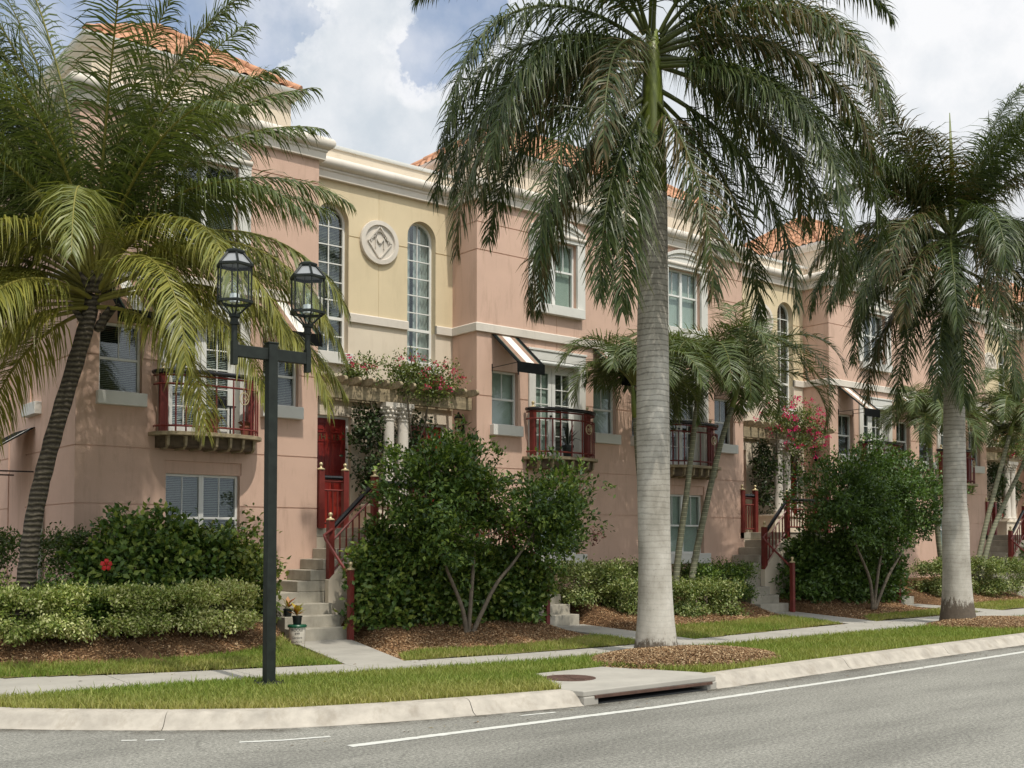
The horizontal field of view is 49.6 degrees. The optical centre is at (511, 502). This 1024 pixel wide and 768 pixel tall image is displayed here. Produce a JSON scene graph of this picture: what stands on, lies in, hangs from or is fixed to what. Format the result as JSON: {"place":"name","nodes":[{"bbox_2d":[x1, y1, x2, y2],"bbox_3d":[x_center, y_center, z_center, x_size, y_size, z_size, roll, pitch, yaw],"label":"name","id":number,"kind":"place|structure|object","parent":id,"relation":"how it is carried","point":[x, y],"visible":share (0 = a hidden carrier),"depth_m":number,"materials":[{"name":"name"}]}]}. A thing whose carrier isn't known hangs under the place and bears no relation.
{"place":"outdoors","nodes":[
{"label":"outdoors","id":0,"kind":"place"},
{"bbox_2d":[212,398,235,433],"bbox_3d":[-5.068,-1.503,19.459,0.380,0.660,0.180,2,-3,-39],"label":"lantern stand","id":1,"kind":"object","parent":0,"point":[220,405],"visible":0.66,"depth_m":19.45,"materials":[{"name":"metal"}]},
{"bbox_2d":[0,646,1023,767],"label":"road","id":2,"kind":"structure","parent":0,"point":[968,714],"depth_m":10.44,"materials":[{"name":"grey asphalt"}]},
{"bbox_2d":[239,736,330,742],"bbox_3d":[-2.095,2.192,10.259,0.845,0.001,0.104,1,-2,-22],"label":"worn marking","id":3,"kind":"object","parent":2,"relation":"on","point":[284,739],"visible":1,"depth_m":10.26,"materials":[{"name":"paint"}]},
{"bbox_2d":[0,689,583,730],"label":"kerb","id":4,"kind":"structure","parent":2,"relation":"on","point":[191,719],"depth_m":11.04,"materials":[{"name":"concrete"}]},
{"bbox_2d":[2,645,1023,730],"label":"gutter grit","id":5,"kind":"object","parent":2,"relation":"on","point":[513,712],"visible":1,"depth_m":12.13,"materials":[{"name":"grey gravel"}]},
{"bbox_2d":[538,667,715,705],"bbox_3d":[1.204,2.254,13.829,2.510,0.172,1.722,2,-3,-39],"label":"storm drain","id":6,"kind":"object","parent":2,"relation":"on","point":[610,684],"visible":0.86,"depth_m":13.41,"materials":[{"name":"concrete"}]},
{"bbox_2d":[546,675,595,680],"bbox_3d":[0.705,2.158,13.662,0.660,0.012,0.660,2,-3,-39],"label":"manhole cover","id":7,"kind":"object","parent":6,"relation":"on","point":[570,677],"visible":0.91,"depth_m":13.64,"materials":[{"name":"metal"}]},
{"bbox_2d":[348,651,1023,746],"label":"edge line","id":8,"kind":"object","parent":2,"relation":"on","point":[511,725],"visible":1,"depth_m":12.27,"materials":[{"name":"paint"}]},
{"bbox_2d":[706,633,1023,688],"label":"kerb","id":9,"kind":"structure","parent":2,"relation":"on","point":[756,674],"depth_m":16.32,"materials":[{"name":"concrete"}]},
{"bbox_2d":[0,576,1023,677],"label":"yard","id":10,"kind":"structure","parent":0,"point":[138,649],"depth_m":18.16,"materials":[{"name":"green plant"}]},
{"bbox_2d":[0,569,28,630],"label":"ground shrub","id":11,"kind":"object","parent":10,"relation":"on","point":[3,614],"visible":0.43,"depth_m":15.31,"materials":[{"name":"green plant"}]},
{"bbox_2d":[0,581,92,646],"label":"clipped shrub","id":12,"kind":"object","parent":10,"relation":"on","point":[39,600],"visible":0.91,"depth_m":15.02,"materials":[{"name":"green plant"}]},
{"bbox_2d":[0,520,104,601],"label":"ficus hedge","id":13,"kind":"object","parent":10,"relation":"on","point":[59,541],"visible":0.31,"depth_m":16.78,"materials":[{"name":"green plant"}]},
{"bbox_2d":[0,566,126,633],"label":"ground shrub","id":14,"kind":"object","parent":10,"relation":"on","point":[95,611],"visible":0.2,"depth_m":15.92,"materials":[{"name":"green plant"}]},
{"bbox_2d":[13,577,171,644],"bbox_3d":[-5.994,1.637,15.914,2.238,1.151,1.231,2,-3,-39],"label":"clipped shrub","id":15,"kind":"object","parent":10,"relation":"on","point":[127,593],"visible":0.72,"depth_m":15.71,"materials":[{"name":"green plant"}]},
{"bbox_2d":[47,497,262,620],"bbox_3d":[-5.352,1.193,17.560,3.659,2.558,2.102,2,-3,-39],"label":"hibiscus bush","id":16,"kind":"object","parent":10,"relation":"on","point":[144,550],"visible":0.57,"depth_m":17.05,"materials":[{"name":"green plant"}]},
{"bbox_2d":[100,559,111,570],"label":"hibiscus flower","id":17,"kind":"object","parent":16,"relation":"attached to","point":[106,561],"visible":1,"depth_m":16.21,"materials":[{"name":"red plant"}]},
{"bbox_2d":[116,582,210,638],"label":"clipped shrub","id":18,"kind":"object","parent":10,"relation":"on","point":[162,596],"visible":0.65,"depth_m":16.26,"materials":[{"name":"green plant"}]},
{"bbox_2d":[0,635,326,677],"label":"turf","id":19,"kind":"structure","parent":10,"relation":"on","point":[79,674],"depth_m":14.46,"materials":[{"name":"plant"}]},
{"bbox_2d":[0,0,356,631],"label":"coconut palm","id":20,"kind":"object","parent":10,"relation":"on","point":[57,206],"visible":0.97,"depth_m":15.22,"materials":[{"name":"green plant"}]},
{"bbox_2d":[0,23,398,594],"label":"townhouse","id":21,"kind":"structure","parent":10,"relation":"on","point":[127,437],"depth_m":19.93,"materials":[{"name":"pink paint"}]},
{"bbox_2d":[21,401,41,417],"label":"side window","id":22,"kind":"structure","parent":21,"relation":"in","point":[37,405],"depth_m":19.51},
{"bbox_2d":[96,322,147,407],"bbox_3d":[-6.662,-2.307,18.659,0.820,1.390,0.680,2,-3,-39],"label":"window","id":23,"kind":"structure","parent":21,"relation":"in","point":[119,373],"depth_m":18.76,"materials":[{"name":"grey glass"}]},
{"bbox_2d":[165,473,236,536],"bbox_3d":[-5.593,0.239,19.580,1.360,1.450,0.450,2,-3,-39],"label":"window","id":24,"kind":"structure","parent":21,"relation":"in","point":[214,496],"depth_m":19.66,"materials":[{"name":"grey glass"}]},
{"bbox_2d":[169,318,234,433],"bbox_3d":[-5.616,-2.200,19.700,1.300,2.065,0.517,2,-3,-39],"label":"french door","id":25,"kind":"structure","parent":21,"relation":"in","point":[225,366],"depth_m":19.77,"materials":[{"name":"white paint"}]},
{"bbox_2d":[171,159,243,252],"bbox_3d":[-5.520,-5.185,19.694,1.520,1.680,0.680,2,-3,-39],"label":"window","id":26,"kind":"structure","parent":21,"relation":"in","point":[214,173],"depth_m":19.96,"materials":[{"name":"grey glass"}]},
{"bbox_2d":[205,412,224,432],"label":"potted plant","id":27,"kind":"object","parent":21,"relation":"on","point":[213,423],"visible":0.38,"depth_m":19.12,"materials":[{"name":"green plant"}]},
{"bbox_2d":[238,420,253,434],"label":"potted plant","id":28,"kind":"object","parent":21,"relation":"on","point":[247,425],"visible":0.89,"depth_m":19.52,"materials":[{"name":"green plant"}]},
{"bbox_2d":[260,343,303,419],"bbox_3d":[-4.379,-2.237,20.510,0.820,1.390,0.680,2,-3,-39],"label":"window","id":29,"kind":"structure","parent":21,"relation":"in","point":[287,409],"depth_m":20.63,"materials":[{"name":"grey glass"}]},
{"bbox_2d":[316,415,347,527],"bbox_3d":[-3.690,-0.616,22.046,0.920,2.235,0.090,2,-3,-39],"label":"front door","id":30,"kind":"structure","parent":21,"relation":"in","point":[330,445],"depth_m":22.11,"materials":[{"name":"red paint"}]},
{"bbox_2d":[318,204,352,365],"bbox_3d":[-3.736,-4.382,22.292,0.840,3.250,0.710,2,-3,-39],"label":"arched window","id":31,"kind":"structure","parent":21,"relation":"in","point":[331,236],"depth_m":22.46,"materials":[{"name":"grey glass"}]},
{"bbox_2d":[164,574,262,638],"bbox_3d":[-4.536,1.646,16.910,1.384,1.133,1.219,2,-3,-39],"label":"clipped shrub","id":32,"kind":"object","parent":10,"relation":"on","point":[227,619],"visible":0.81,"depth_m":16.76,"materials":[{"name":"green plant"}]},
{"bbox_2d":[164,502,290,622],"bbox_3d":[-4.705,1.176,18.188,2.140,2.370,1.787,2,-3,-39],"label":"hibiscus bush","id":33,"kind":"object","parent":10,"relation":"on","point":[250,556],"visible":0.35,"depth_m":17.99,"materials":[{"name":"green plant"}]},
{"bbox_2d":[276,462,424,640],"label":"front staircase","id":34,"kind":"structure","parent":10,"relation":"on","point":[314,582],"depth_m":19.77,"materials":[{"name":"concrete"}]},
{"bbox_2d":[281,597,294,616],"bbox_3d":[-3.772,1.758,18.804,0.321,0.345,0.238,-1,-2,29],"label":"potted croton","id":35,"kind":"object","parent":34,"relation":"on","point":[287,611],"visible":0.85,"depth_m":18.75,"materials":[{"name":"plastic"}]},
{"bbox_2d":[318,374,478,527],"bbox_3d":[-2.388,-0.929,22.199,3.720,2.898,1.126,2,-3,-39],"label":"pergola","id":36,"kind":"object","parent":34,"relation":"on","point":[389,401],"visible":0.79,"depth_m":21.99,"materials":[{"name":"brown wood"}]},
{"bbox_2d":[334,346,473,515],"bbox_3d":[-2.220,-1.421,22.277,2.952,3.406,1.283,1,-3,-32],"label":"bougainvillea","id":37,"kind":"object","parent":36,"relation":"on","point":[371,418],"visible":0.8,"depth_m":22.04,"materials":[{"name":"green plant"}]},
{"bbox_2d":[333,512,568,632],"bbox_3d":[-1.054,1.511,20.489,5.082,2.657,2.109,2,-3,-39],"label":"hibiscus bush","id":38,"kind":"object","parent":10,"relation":"on","point":[386,591],"visible":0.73,"depth_m":19.58,"materials":[{"name":"green plant"}]},
{"bbox_2d":[362,413,616,632],"bbox_3d":[-0.373,0.398,20.061,5.499,3.968,2.632,2,-3,-39],"label":"forked tree","id":39,"kind":"object","parent":10,"relation":"on","point":[439,520],"visible":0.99,"depth_m":19.44,"materials":[{"name":"green plant"}]},
{"bbox_2d":[376,130,635,589],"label":"townhouse","id":40,"kind":"structure","parent":10,"relation":"on","point":[467,312],"depth_m":23.85,"materials":[{"name":"pink paint"}]},
{"bbox_2d":[406,223,439,375],"bbox_3d":[-2.074,-4.332,23.639,0.840,3.250,0.710,2,-3,-39],"label":"arched window","id":41,"kind":"structure","parent":40,"relation":"in","point":[419,239],"depth_m":23.76,"materials":[{"name":"grey glass"}]},
{"bbox_2d":[411,423,443,500],"bbox_3d":[-1.857,-0.560,23.532,0.920,2.235,0.090,2,-3,-39],"label":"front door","id":42,"kind":"structure","parent":40,"relation":"in","point":[437,427],"depth_m":23.61,"materials":[{"name":"red paint"}]},
{"bbox_2d":[490,371,523,436],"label":"window","id":43,"kind":"structure","parent":40,"relation":"in","point":[503,383],"depth_m":23.83,"materials":[{"name":"grey glass"}]},
{"bbox_2d":[536,366,573,456],"bbox_3d":[0.767,-2.006,24.875,1.300,2.065,0.517,2,-3,-39],"label":"french door","id":44,"kind":"structure","parent":40,"relation":"in","point":[548,393],"depth_m":24.77,"materials":[{"name":"white paint"}]},
{"bbox_2d":[534,244,585,319],"bbox_3d":[0.863,-4.991,24.869,1.520,1.680,0.680,2,-3,-39],"label":"window","id":45,"kind":"structure","parent":40,"relation":"in","point":[563,306],"depth_m":25.02,"materials":[{"name":"grey glass"}]},
{"bbox_2d":[534,489,586,564],"bbox_3d":[0.863,0.550,24.661,1.600,1.690,0.680,2,-3,-39],"label":"window","id":46,"kind":"structure","parent":40,"relation":"in","point":[577,556],"depth_m":24.66,"materials":[{"name":"grey glass"}]},
{"bbox_2d":[544,421,581,456],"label":"potted plant","id":47,"kind":"object","parent":40,"relation":"on","point":[567,447],"visible":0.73,"depth_m":24.35,"materials":[{"name":"green plant"}]},
{"bbox_2d":[593,384,620,444],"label":"window","id":48,"kind":"structure","parent":40,"relation":"in","point":[602,404],"depth_m":25.70,"materials":[{"name":"grey glass"}]},
{"bbox_2d":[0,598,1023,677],"bbox_3d":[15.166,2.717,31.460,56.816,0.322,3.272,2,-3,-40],"label":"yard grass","id":49,"kind":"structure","parent":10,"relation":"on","point":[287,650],"depth_m":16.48,"materials":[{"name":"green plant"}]},
{"bbox_2d":[449,469,578,625],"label":"front staircase","id":50,"kind":"structure","parent":10,"relation":"on","point":[558,612],"depth_m":22.35,"materials":[{"name":"concrete"}]},
{"bbox_2d":[398,638,631,660],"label":"turf","id":51,"kind":"structure","parent":10,"relation":"on","point":[529,650],"depth_m":17.18,"materials":[{"name":"plant"}]},
{"bbox_2d":[553,553,624,610],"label":"clipped shrub","id":52,"kind":"object","parent":10,"relation":"on","point":[578,595],"visible":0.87,"depth_m":23.12,"materials":[{"name":"green plant"}]},
{"bbox_2d":[589,553,637,603],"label":"clipped shrub","id":53,"kind":"object","parent":10,"relation":"on","point":[633,568],"visible":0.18,"depth_m":23.84,"materials":[{"name":"green plant"}]},
{"bbox_2d":[590,570,674,615],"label":"clipped shrub","id":54,"kind":"object","parent":10,"relation":"on","point":[629,604],"visible":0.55,"depth_m":22.98,"materials":[{"name":"green plant"}]},
{"bbox_2d":[555,328,727,474],"bbox_3d":[2.936,-0.878,23.568,3.711,5.750,3.418,2,-3,-39],"label":"slim palm","id":55,"kind":"object","parent":10,"relation":"on","point":[625,364],"visible":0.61,"depth_m":23.55,"materials":[{"name":"green plant"}]},
{"bbox_2d":[540,138,773,581],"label":"townhouse","id":56,"kind":"structure","parent":10,"relation":"on","point":[722,535],"depth_m":27.68,"materials":[{"name":"pink paint"}]},
{"bbox_2d":[669,386,697,464],"bbox_3d":[4.017,-1.907,27.510,1.300,2.065,0.517,2,-3,-39],"label":"french door","id":57,"kind":"structure","parent":56,"relation":"in","point":[687,428],"depth_m":27.58,"materials":[{"name":"white paint"}]},
{"bbox_2d":[668,269,707,340],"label":"window","id":58,"kind":"structure","parent":56,"relation":"in","point":[682,297],"depth_m":27.51,"materials":[{"name":"grey glass"}]},
{"bbox_2d":[670,494,710,563],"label":"window","id":59,"kind":"structure","parent":56,"relation":"in","point":[694,504],"depth_m":27.37,"materials":[{"name":"grey glass"}]},
{"bbox_2d":[714,399,737,453],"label":"window","id":60,"kind":"structure","parent":56,"relation":"in","point":[720,413],"depth_m":28.42,"materials":[{"name":"grey glass"}]},
{"bbox_2d":[609,317,808,583],"bbox_3d":[4.419,-1.014,24.812,4.437,6.133,3.775,2,-3,-39],"label":"slim palm","id":61,"kind":"object","parent":10,"relation":"on","point":[716,343],"visible":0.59,"depth_m":24.48,"materials":[{"name":"green plant"}]},
{"bbox_2d":[672,571,753,618],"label":"clipped shrub","id":62,"kind":"object","parent":10,"relation":"on","point":[705,586],"visible":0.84,"depth_m":24.01,"materials":[{"name":"green plant"}]},
{"bbox_2d":[671,556,764,602],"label":"clipped shrub","id":63,"kind":"object","parent":10,"relation":"on","point":[721,570],"visible":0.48,"depth_m":25.87,"materials":[{"name":"green plant"}]},
{"bbox_2d":[676,615,834,638],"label":"turf","id":64,"kind":"structure","parent":10,"relation":"on","point":[751,630],"depth_m":21.59,"materials":[{"name":"plant"}]},
{"bbox_2d":[669,294,849,583],"bbox_3d":[5.690,-1.227,25.613,4.453,6.638,4.206,2,-3,-39],"label":"slim palm","id":65,"kind":"object","parent":10,"relation":"on","point":[757,345],"visible":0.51,"depth_m":25.40,"materials":[{"name":"green plant"}]},
{"bbox_2d":[718,484,817,612],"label":"front staircase","id":66,"kind":"structure","parent":10,"relation":"on","point":[762,546],"depth_m":27.75,"materials":[{"name":"concrete"}]},
{"bbox_2d":[743,420,834,531],"bbox_3d":[7.245,-0.636,30.009,3.720,2.898,1.126,2,-3,-39],"label":"pergola","id":67,"kind":"object","parent":66,"relation":"on","point":[755,430],"visible":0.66,"depth_m":29.73,"materials":[{"name":"brown wood"}]},
{"bbox_2d":[747,395,835,514],"bbox_3d":[7.576,-1.222,29.951,2.868,3.460,1.681,2,-3,-39],"label":"bougainvillea","id":68,"kind":"object","parent":67,"relation":"on","point":[763,456],"visible":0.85,"depth_m":29.75,"materials":[{"name":"green plant"}]},
{"bbox_2d":[768,518,911,604],"bbox_3d":[8.698,1.715,28.656,5.200,2.880,1.983,2,-3,-39],"label":"hibiscus bush","id":69,"kind":"object","parent":10,"relation":"on","point":[828,574],"visible":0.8,"depth_m":27.72,"materials":[{"name":"green plant"}]},
{"bbox_2d":[745,217,935,577],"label":"townhouse","id":70,"kind":"structure","parent":10,"relation":"on","point":[851,419],"depth_m":31.62,"materials":[{"name":"beige paint"}]},
{"bbox_2d":[777,304,796,414],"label":"arched window","id":71,"kind":"structure","parent":70,"relation":"in","point":[782,314],"depth_m":31.62,"materials":[{"name":"grey glass"}]},
{"bbox_2d":[790,454,797,512],"bbox_3d":[7.776,-0.267,31.342,0.920,2.235,0.090,2,-3,-39],"label":"front door","id":72,"kind":"structure","parent":70,"relation":"in","point":[795,454],"depth_m":31.52,"materials":[{"name":"red paint"}]},
{"bbox_2d":[837,414,857,462],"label":"window","id":73,"kind":"structure","parent":70,"relation":"in","point":[843,420],"depth_m":31.79,"materials":[{"name":"white glass"}]},
{"bbox_2d":[864,409,882,477],"bbox_3d":[10.401,-1.713,32.685,1.300,2.065,0.517,2,-3,-39],"label":"french door","id":74,"kind":"structure","parent":70,"relation":"in","point":[867,425],"depth_m":32.82,"materials":[{"name":"white paint"}]},
{"bbox_2d":[859,314,892,372],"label":"window","id":75,"kind":"structure","parent":70,"relation":"in","point":[879,319],"depth_m":32.79,"materials":[{"name":"grey glass"}]},
{"bbox_2d":[896,422,914,467],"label":"window","id":76,"kind":"structure","parent":70,"relation":"in","point":[901,437],"depth_m":33.64,"materials":[{"name":"white paint"}]},
{"bbox_2d":[813,489,913,603],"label":"front staircase","id":77,"kind":"structure","parent":10,"relation":"on","point":[910,600],"depth_m":30.08,"materials":[{"name":"concrete"}]},
{"bbox_2d":[774,429,975,609],"bbox_3d":[9.188,0.345,27.831,7.077,4.667,2.867,2,-3,-39],"label":"forked tree","id":78,"kind":"object","parent":10,"relation":"on","point":[860,504],"visible":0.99,"depth_m":27.11,"materials":[{"name":"green plant"}]},
{"bbox_2d":[860,609,938,620],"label":"turf","id":79,"kind":"structure","parent":10,"relation":"on","point":[896,616],"depth_m":24.93,"materials":[{"name":"plant"}]},
{"bbox_2d":[835,227,1005,577],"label":"townhouse","id":80,"kind":"structure","parent":10,"relation":"on","point":[976,470],"depth_m":35.65,"materials":[{"name":"pink paint"}]},
{"bbox_2d":[906,425,936,469],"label":"window","id":81,"kind":"structure","parent":80,"relation":"in","point":[921,449],"depth_m":34.46,"materials":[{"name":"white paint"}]},
{"bbox_2d":[968,431,984,473],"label":"window","id":82,"kind":"structure","parent":80,"relation":"in","point":[978,469],"depth_m":36.08,"materials":[{"name":"white paint"}]},
{"bbox_2d":[869,382,994,574],"bbox_3d":[11.994,-0.555,31.278,3.492,5.626,3.020,2,-3,-39],"label":"slim palm","id":83,"kind":"object","parent":10,"relation":"on","point":[917,408],"visible":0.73,"depth_m":30.95,"materials":[{"name":"green plant"}]},
{"bbox_2d":[906,556,983,596],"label":"clipped shrub","id":84,"kind":"object","parent":10,"relation":"on","point":[924,567],"visible":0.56,"depth_m":31.24,"materials":[{"name":"green plant"}]},
{"bbox_2d":[964,282,1023,520],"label":"townhouse","id":85,"kind":"structure","parent":10,"relation":"on","point":[1021,480],"depth_m":39.35,"materials":[{"name":"pink paint"}]},
{"bbox_2d":[998,355,1004,423],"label":"arched window","id":86,"kind":"structure","parent":85,"relation":"in","point":[1002,359],"depth_m":39.44,"materials":[{"name":"white paint"}]},
{"bbox_2d":[968,364,1023,579],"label":"slim palm","id":87,"kind":"object","parent":10,"relation":"on","point":[999,398],"visible":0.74,"depth_m":33.72,"materials":[{"name":"green plant"}]},
{"bbox_2d":[968,407,1023,580],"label":"slim palm","id":88,"kind":"object","parent":10,"relation":"on","point":[1004,427],"visible":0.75,"depth_m":34.03,"materials":[{"name":"green plant"}]},
{"bbox_2d":[970,553,1023,596],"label":"clipped shrub","id":89,"kind":"object","parent":10,"relation":"on","point":[991,566],"visible":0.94,"depth_m":32.58,"materials":[{"name":"green plant"}]},
{"bbox_2d":[971,497,1023,596],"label":"front staircase","id":90,"kind":"structure","parent":10,"relation":"on","point":[1009,545],"depth_m":35.72,"materials":[{"name":"concrete"}]},
{"bbox_2d":[986,447,1023,534],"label":"pergola","id":91,"kind":"object","parent":90,"relation":"on","point":[1008,520],"visible":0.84,"depth_m":37.52,"materials":[{"name":"white wood"}]},
{"bbox_2d":[987,433,1023,518],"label":"bougainvillea","id":92,"kind":"object","parent":91,"relation":"on","point":[993,470],"visible":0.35,"depth_m":37.47,"materials":[{"name":"green plant"}]},
{"bbox_2d":[975,599,1023,609],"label":"turf","id":93,"kind":"structure","parent":10,"relation":"on","point":[1000,606],"depth_m":28.87,"materials":[{"name":"plant"}]},
{"bbox_2d":[0,608,1023,696],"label":"pavement","id":94,"kind":"structure","parent":0,"point":[29,684],"depth_m":15.15,"materials":[{"name":"concrete"}]},
{"bbox_2d":[0,0,1023,287],"label":"sky","id":95,"kind":"structure","parent":0,"point":[372,62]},
{"bbox_2d":[0,614,1023,708],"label":"verge","id":96,"kind":"structure","parent":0,"point":[626,666],"depth_m":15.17,"materials":[{"name":"plant"}]},
{"bbox_2d":[216,248,325,687],"bbox_3d":[-2.849,-0.385,13.075,1.388,5.110,0.434,2,-3,-39],"label":"street lamp","id":97,"kind":"object","parent":96,"relation":"on","point":[271,354],"visible":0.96,"depth_m":13.02,"materials":[{"name":"black metal"}]},
{"bbox_2d":[409,0,906,647],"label":"royal palm","id":98,"kind":"object","parent":96,"relation":"on","point":[617,150],"visible":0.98,"depth_m":16.48,"materials":[{"name":"green plant"}]},
{"bbox_2d":[590,644,781,670],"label":"mulch","id":99,"kind":"object","parent":96,"relation":"on","point":[717,650],"visible":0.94,"depth_m":15.52,"materials":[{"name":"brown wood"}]},
{"bbox_2d":[803,82,1023,620],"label":"royal palm","id":100,"kind":"object","parent":96,"relation":"on","point":[996,242],"visible":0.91,"depth_m":22.73,"materials":[{"name":"green plant"}]},
{"bbox_2d":[924,615,1023,628],"bbox_3d":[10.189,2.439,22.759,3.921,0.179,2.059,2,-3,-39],"label":"mulch","id":101,"kind":"object","parent":96,"relation":"on","point":[992,619],"visible":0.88,"depth_m":22.22,"materials":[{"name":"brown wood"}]},
{"bbox_2d":[295,604,998,663],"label":"path","id":102,"kind":"structure","parent":0,"point":[345,651],"depth_m":18.23,"materials":[{"name":"concrete"}]},
{"bbox_2d":[287,624,306,644],"bbox_3d":[-3.520,2.152,18.143,0.316,0.320,0.316,2,-3,-39],"label":"bucket","id":103,"kind":"object","parent":102,"relation":"on","point":[296,634],"visible":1,"depth_m":18.03,"materials":[{"name":"white plastic"}]},
{"bbox_2d":[288,602,303,624],"bbox_3d":[-3.525,1.813,18.175,0.317,0.360,0.307,0,-2,4],"label":"potted croton","id":104,"kind":"object","parent":103,"relation":"on","point":[297,618],"visible":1,"depth_m":18.11,"materials":[{"name":"plastic"}]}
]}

